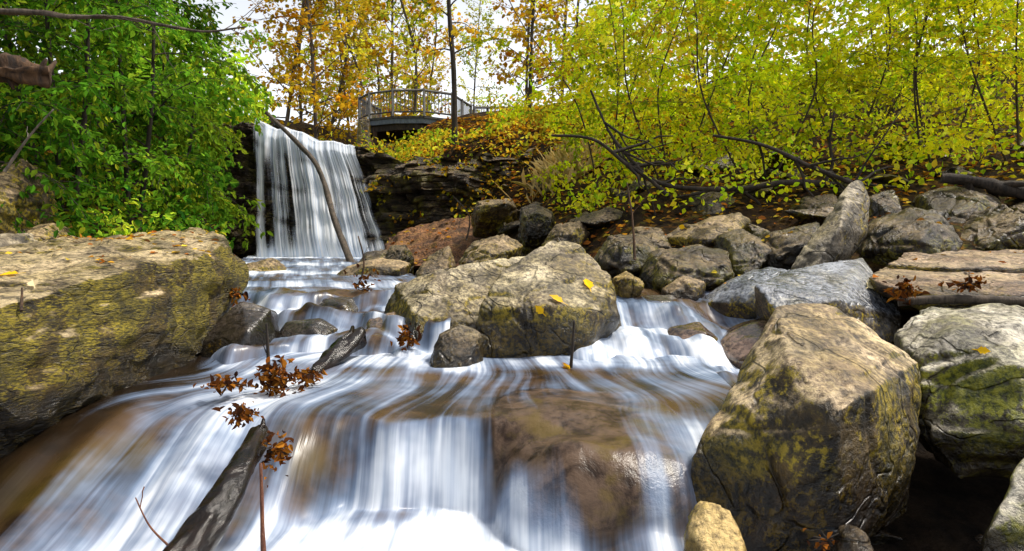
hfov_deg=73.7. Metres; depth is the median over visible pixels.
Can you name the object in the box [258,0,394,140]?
tree
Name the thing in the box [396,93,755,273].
leaf litter
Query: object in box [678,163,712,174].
stone
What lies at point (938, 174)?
stone
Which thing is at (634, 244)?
stick
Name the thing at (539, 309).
fallen leaf
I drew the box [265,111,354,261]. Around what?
fallen tree
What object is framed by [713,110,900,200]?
branch
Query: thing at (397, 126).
viewing platform
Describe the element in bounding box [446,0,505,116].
tree
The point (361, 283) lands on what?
leaf clump
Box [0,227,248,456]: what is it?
rock slab
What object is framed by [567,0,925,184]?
shrub
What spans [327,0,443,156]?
tree
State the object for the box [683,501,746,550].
boulder
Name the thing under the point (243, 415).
leaf clump
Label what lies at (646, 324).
stream cascade
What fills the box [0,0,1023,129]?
sky
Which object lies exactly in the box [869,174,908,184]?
stone
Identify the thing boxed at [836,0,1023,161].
shrub
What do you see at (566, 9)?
tree
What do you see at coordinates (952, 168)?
stone
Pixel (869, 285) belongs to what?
fallen leaf
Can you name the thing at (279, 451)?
leaf clump
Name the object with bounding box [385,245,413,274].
boulder
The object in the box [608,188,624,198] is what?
stone
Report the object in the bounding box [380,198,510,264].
leaf litter
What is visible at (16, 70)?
log
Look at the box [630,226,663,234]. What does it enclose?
boulder
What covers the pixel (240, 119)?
thicket
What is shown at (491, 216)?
rock slab
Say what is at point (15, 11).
branch
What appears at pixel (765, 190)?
stone
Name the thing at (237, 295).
leaf clump
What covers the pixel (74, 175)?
leaf litter
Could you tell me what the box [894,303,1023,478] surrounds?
boulder
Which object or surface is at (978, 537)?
stone
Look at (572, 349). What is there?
stick
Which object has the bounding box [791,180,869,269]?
boulder
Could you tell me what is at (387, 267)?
boulder
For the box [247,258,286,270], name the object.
boulder
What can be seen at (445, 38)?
tree
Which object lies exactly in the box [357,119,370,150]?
stone pillar
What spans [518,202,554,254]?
boulder
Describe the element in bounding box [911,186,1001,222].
boulder
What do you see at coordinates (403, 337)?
leaf clump
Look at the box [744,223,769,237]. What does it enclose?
stone
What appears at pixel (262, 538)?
stick
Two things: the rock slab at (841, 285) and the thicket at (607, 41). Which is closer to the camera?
the rock slab at (841, 285)
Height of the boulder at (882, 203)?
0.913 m
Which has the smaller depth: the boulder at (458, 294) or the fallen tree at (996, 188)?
the boulder at (458, 294)
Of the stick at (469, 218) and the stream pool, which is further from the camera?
the stick at (469, 218)
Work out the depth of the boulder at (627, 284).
5.29 m
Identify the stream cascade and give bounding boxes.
[211,287,450,364]
[561,288,752,385]
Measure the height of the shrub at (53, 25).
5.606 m
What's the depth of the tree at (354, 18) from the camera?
35.45 m
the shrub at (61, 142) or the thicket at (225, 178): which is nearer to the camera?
the shrub at (61, 142)
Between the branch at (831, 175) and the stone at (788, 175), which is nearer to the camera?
the branch at (831, 175)
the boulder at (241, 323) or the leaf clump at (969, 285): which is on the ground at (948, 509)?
the boulder at (241, 323)
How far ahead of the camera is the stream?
7.25 m
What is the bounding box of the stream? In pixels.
[242,256,415,293]
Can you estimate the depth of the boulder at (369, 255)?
10.38 m
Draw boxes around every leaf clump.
[193,371,252,395]
[212,401,263,429]
[227,287,250,305]
[251,354,309,396]
[261,430,293,487]
[289,366,326,386]
[344,264,380,291]
[390,323,421,350]
[803,528,838,550]
[881,275,929,305]
[938,268,986,292]
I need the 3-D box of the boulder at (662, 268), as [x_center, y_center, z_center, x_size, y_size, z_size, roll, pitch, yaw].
[1.538,0.106,6.023,0.849,0.765,0.932,0,3,0]
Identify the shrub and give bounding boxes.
[0,0,124,236]
[0,0,150,140]
[0,0,205,234]
[0,0,279,230]
[8,0,273,167]
[78,0,273,250]
[457,0,710,200]
[509,0,844,217]
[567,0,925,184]
[717,0,1012,166]
[793,0,1023,163]
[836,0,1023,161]
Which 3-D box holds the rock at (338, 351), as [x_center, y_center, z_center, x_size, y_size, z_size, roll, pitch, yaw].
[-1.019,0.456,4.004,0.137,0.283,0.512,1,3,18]
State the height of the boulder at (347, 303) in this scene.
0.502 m
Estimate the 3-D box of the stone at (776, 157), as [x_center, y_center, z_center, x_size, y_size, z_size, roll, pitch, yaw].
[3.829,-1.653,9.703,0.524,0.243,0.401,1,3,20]
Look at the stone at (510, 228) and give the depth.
10.48 m
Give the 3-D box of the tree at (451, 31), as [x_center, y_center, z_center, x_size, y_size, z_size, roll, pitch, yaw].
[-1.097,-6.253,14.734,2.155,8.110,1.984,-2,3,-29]
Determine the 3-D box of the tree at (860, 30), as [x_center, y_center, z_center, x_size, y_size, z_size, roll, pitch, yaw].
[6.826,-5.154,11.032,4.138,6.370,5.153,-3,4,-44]
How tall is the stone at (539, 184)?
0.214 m
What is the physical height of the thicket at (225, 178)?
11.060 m
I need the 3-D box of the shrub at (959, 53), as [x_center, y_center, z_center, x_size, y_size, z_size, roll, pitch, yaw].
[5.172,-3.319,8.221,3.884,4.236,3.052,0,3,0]
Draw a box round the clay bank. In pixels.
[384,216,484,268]
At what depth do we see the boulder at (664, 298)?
5.27 m
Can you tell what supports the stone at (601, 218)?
on the ground at (948, 509)
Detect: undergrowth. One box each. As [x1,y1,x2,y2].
[0,47,229,243]
[309,90,628,162]
[450,99,639,217]
[541,0,1023,213]
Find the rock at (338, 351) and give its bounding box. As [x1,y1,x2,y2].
[308,325,366,372]
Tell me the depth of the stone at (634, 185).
8.80 m
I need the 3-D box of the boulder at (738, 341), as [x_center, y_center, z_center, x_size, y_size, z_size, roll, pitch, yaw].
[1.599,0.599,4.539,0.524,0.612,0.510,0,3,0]
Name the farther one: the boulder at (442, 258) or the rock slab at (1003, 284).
the boulder at (442, 258)
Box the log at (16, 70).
[0,52,56,89]
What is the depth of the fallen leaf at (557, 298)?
4.18 m
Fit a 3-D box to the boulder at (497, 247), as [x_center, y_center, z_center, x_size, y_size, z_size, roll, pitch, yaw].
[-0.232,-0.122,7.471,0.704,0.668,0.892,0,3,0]
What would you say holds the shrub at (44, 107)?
on the ground at (948, 509)
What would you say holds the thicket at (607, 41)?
on the ground at (948, 509)
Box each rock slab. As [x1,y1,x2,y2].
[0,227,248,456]
[471,198,517,237]
[666,212,750,245]
[754,258,901,344]
[869,266,1023,310]
[888,249,1023,272]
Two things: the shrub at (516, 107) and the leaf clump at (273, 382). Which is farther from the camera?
the shrub at (516, 107)
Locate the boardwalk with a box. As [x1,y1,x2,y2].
[474,106,511,112]
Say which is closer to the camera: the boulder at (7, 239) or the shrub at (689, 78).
the boulder at (7, 239)
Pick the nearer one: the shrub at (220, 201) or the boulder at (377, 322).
the boulder at (377, 322)
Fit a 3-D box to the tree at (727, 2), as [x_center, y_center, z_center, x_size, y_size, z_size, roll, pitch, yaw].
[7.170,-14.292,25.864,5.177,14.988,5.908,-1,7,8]
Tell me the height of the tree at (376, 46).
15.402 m
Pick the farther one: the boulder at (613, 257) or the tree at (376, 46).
the tree at (376, 46)
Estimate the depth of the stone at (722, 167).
9.56 m
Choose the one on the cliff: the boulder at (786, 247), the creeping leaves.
the creeping leaves
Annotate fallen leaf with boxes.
[0,271,17,275]
[26,279,39,288]
[535,305,545,315]
[550,295,566,304]
[583,279,593,290]
[867,281,872,288]
[972,346,990,353]
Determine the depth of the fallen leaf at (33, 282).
3.12 m
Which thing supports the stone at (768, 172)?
on the ground at (948, 509)
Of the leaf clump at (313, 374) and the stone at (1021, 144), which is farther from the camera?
the stone at (1021, 144)
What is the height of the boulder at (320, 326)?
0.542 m
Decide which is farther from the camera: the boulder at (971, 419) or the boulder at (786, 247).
the boulder at (786, 247)
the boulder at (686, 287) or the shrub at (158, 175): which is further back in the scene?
the shrub at (158, 175)
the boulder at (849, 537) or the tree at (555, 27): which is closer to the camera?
the boulder at (849, 537)
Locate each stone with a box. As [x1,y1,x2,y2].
[496,222,509,234]
[497,220,519,235]
[502,184,510,189]
[534,181,548,191]
[569,207,622,228]
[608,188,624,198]
[613,232,671,248]
[617,180,653,201]
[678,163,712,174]
[709,154,736,171]
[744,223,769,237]
[748,181,772,197]
[750,169,782,180]
[763,150,799,163]
[778,169,807,179]
[784,206,833,225]
[834,177,867,195]
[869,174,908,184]
[870,530,902,544]
[883,131,923,154]
[934,171,951,177]
[947,166,965,170]
[952,167,976,176]
[975,534,983,544]
[1011,139,1023,148]
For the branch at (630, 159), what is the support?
on the ground at (948, 509)
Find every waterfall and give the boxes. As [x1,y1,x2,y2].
[253,119,381,257]
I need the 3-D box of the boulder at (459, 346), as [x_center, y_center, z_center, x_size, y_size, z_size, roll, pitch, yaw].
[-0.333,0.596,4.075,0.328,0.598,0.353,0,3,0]
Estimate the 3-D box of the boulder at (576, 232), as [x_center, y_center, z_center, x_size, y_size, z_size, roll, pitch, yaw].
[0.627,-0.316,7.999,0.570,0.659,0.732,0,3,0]
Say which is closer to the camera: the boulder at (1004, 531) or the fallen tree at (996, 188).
the boulder at (1004, 531)
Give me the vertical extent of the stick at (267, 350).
0.243 m
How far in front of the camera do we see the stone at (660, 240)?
6.78 m
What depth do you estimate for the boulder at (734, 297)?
5.08 m
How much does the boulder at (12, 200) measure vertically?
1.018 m
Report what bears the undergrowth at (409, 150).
on the ground at (948, 509)
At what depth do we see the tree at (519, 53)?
24.93 m
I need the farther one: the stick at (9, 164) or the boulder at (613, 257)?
the boulder at (613, 257)
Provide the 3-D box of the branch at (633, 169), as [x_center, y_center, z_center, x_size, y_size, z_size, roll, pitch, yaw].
[2.477,-1.125,8.053,3.934,1.320,0.997,1,3,15]
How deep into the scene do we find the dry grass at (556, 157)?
11.08 m
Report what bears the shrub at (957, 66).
on the ground at (948, 509)
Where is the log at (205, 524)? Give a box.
[163,418,269,550]
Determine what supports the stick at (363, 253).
on the stream
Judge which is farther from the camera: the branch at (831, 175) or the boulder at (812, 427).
the branch at (831, 175)
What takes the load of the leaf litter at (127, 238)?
on the rock slab at (83, 328)
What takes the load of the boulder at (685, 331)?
on the ground at (948, 509)
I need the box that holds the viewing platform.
[358,88,471,151]
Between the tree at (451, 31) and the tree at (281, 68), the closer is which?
the tree at (451, 31)
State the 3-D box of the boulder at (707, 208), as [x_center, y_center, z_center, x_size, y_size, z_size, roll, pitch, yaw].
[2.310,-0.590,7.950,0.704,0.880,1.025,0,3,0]
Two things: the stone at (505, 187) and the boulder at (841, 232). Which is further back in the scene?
the stone at (505, 187)
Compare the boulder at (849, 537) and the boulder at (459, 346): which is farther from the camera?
the boulder at (459, 346)
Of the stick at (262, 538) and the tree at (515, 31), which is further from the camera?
the tree at (515, 31)
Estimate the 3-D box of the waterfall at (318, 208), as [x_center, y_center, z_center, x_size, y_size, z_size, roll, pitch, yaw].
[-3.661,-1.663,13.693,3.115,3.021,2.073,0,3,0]
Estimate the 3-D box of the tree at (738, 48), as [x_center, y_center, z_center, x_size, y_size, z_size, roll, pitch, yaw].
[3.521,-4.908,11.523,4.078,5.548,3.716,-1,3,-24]
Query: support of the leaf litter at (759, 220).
on the ground at (948, 509)
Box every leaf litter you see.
[5,229,235,262]
[10,136,184,228]
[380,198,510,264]
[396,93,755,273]
[540,101,1023,255]
[645,190,1022,283]
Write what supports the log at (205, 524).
on the stream pool
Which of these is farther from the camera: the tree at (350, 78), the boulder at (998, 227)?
the tree at (350, 78)
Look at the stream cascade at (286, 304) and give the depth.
4.59 m
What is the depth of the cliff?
13.69 m
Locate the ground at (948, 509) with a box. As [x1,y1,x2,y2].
[0,51,1023,550]
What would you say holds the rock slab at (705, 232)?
on the ground at (948, 509)
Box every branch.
[0,0,262,72]
[551,112,912,204]
[590,90,703,215]
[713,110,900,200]
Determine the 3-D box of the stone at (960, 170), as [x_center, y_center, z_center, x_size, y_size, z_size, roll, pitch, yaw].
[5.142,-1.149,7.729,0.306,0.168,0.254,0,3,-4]
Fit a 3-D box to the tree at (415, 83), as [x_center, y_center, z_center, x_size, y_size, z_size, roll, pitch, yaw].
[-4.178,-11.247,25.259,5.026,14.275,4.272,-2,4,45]
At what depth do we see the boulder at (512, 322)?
4.25 m
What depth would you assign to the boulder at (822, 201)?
7.19 m
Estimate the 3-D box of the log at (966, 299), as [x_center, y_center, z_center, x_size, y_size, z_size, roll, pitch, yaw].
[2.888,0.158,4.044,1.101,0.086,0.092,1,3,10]
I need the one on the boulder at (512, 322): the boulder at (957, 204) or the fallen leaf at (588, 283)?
the fallen leaf at (588, 283)
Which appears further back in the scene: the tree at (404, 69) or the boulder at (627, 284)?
the tree at (404, 69)
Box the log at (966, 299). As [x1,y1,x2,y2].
[897,295,1023,305]
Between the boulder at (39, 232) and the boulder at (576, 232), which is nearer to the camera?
the boulder at (39, 232)
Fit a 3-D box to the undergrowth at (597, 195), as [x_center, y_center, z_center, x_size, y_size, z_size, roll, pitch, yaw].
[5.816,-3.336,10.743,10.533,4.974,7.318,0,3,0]
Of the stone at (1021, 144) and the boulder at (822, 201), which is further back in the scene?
the stone at (1021, 144)
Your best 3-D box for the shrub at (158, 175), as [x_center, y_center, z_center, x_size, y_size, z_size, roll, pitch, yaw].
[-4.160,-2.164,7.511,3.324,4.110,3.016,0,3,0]
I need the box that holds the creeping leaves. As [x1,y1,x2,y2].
[360,148,531,236]
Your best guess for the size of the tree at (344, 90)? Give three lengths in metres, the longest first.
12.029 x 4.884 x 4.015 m
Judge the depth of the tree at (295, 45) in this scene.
24.47 m
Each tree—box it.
[220,0,355,125]
[234,0,351,123]
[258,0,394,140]
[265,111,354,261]
[286,0,399,133]
[291,0,374,135]
[295,0,405,147]
[309,1,397,127]
[323,0,424,143]
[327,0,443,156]
[357,0,454,151]
[383,0,449,152]
[395,0,480,115]
[413,0,507,145]
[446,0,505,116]
[480,0,579,105]
[489,0,582,111]
[509,0,614,100]
[518,0,622,92]
[562,0,669,92]
[597,0,859,134]
[614,0,695,80]
[647,0,747,84]
[790,0,1022,114]
[940,173,1023,199]
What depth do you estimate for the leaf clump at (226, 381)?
3.22 m
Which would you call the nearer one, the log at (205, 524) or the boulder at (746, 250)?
the log at (205, 524)
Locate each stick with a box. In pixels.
[3,109,53,171]
[19,287,22,311]
[135,487,167,545]
[258,323,269,369]
[259,463,265,550]
[357,236,369,287]
[453,196,478,239]
[569,320,574,367]
[627,182,649,259]
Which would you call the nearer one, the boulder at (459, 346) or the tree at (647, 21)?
the boulder at (459, 346)
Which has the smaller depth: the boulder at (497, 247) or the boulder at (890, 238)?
the boulder at (890, 238)
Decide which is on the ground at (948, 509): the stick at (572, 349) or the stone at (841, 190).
the stone at (841, 190)
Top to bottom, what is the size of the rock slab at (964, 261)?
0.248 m
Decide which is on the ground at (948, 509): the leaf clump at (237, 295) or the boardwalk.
the boardwalk
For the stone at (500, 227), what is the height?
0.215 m
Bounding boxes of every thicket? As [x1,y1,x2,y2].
[0,0,239,248]
[155,50,275,125]
[563,0,1023,123]
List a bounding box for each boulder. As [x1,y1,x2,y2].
[0,159,57,233]
[0,233,37,246]
[26,223,75,240]
[197,301,278,357]
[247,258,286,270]
[279,318,337,337]
[319,297,357,311]
[336,257,410,275]
[359,249,387,261]
[364,312,395,328]
[384,256,524,341]
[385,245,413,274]
[415,246,455,276]
[430,325,483,367]
[459,234,522,264]
[477,241,621,357]
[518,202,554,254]
[541,221,589,245]
[593,234,658,279]
[612,271,643,297]
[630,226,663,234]
[639,244,734,290]
[646,295,676,302]
[661,276,705,300]
[667,322,717,340]
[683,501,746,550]
[688,191,735,214]
[691,303,921,550]
[705,267,787,319]
[713,229,771,274]
[720,319,767,368]
[760,222,819,269]
[789,194,837,209]
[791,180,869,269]
[830,524,873,550]
[855,207,962,266]
[869,190,901,217]
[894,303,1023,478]
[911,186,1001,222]
[961,204,1023,250]
[980,458,1023,550]
[1009,202,1023,213]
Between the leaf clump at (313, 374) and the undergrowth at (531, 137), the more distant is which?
the undergrowth at (531, 137)
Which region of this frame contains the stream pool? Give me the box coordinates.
[0,352,731,550]
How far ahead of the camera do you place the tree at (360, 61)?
24.04 m
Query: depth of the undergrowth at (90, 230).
6.42 m
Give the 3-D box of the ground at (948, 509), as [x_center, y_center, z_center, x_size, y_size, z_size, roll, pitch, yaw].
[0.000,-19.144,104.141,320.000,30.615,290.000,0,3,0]
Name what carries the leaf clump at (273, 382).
on the stream pool
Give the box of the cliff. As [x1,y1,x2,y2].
[193,121,534,258]
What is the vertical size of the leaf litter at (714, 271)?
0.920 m
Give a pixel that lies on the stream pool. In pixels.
(391, 452)
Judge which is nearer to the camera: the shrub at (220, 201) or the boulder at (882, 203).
the boulder at (882, 203)
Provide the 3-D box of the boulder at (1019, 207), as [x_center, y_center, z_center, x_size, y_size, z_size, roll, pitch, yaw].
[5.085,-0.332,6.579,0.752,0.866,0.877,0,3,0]
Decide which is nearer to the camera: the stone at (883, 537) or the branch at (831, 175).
the stone at (883, 537)
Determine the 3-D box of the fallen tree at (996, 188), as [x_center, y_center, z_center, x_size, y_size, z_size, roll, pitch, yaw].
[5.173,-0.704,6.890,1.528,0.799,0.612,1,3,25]
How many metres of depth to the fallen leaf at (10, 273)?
3.34 m
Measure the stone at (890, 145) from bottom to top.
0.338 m
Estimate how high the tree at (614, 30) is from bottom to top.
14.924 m
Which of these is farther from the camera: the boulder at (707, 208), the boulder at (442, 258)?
the boulder at (707, 208)
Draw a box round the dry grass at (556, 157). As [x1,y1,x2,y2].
[496,128,618,203]
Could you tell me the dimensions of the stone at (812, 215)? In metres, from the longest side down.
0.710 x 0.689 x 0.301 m
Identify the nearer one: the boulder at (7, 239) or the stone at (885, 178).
the boulder at (7, 239)
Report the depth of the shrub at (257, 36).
11.46 m
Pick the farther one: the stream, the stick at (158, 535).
the stream
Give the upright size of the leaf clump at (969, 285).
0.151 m
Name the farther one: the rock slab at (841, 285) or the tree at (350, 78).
the tree at (350, 78)

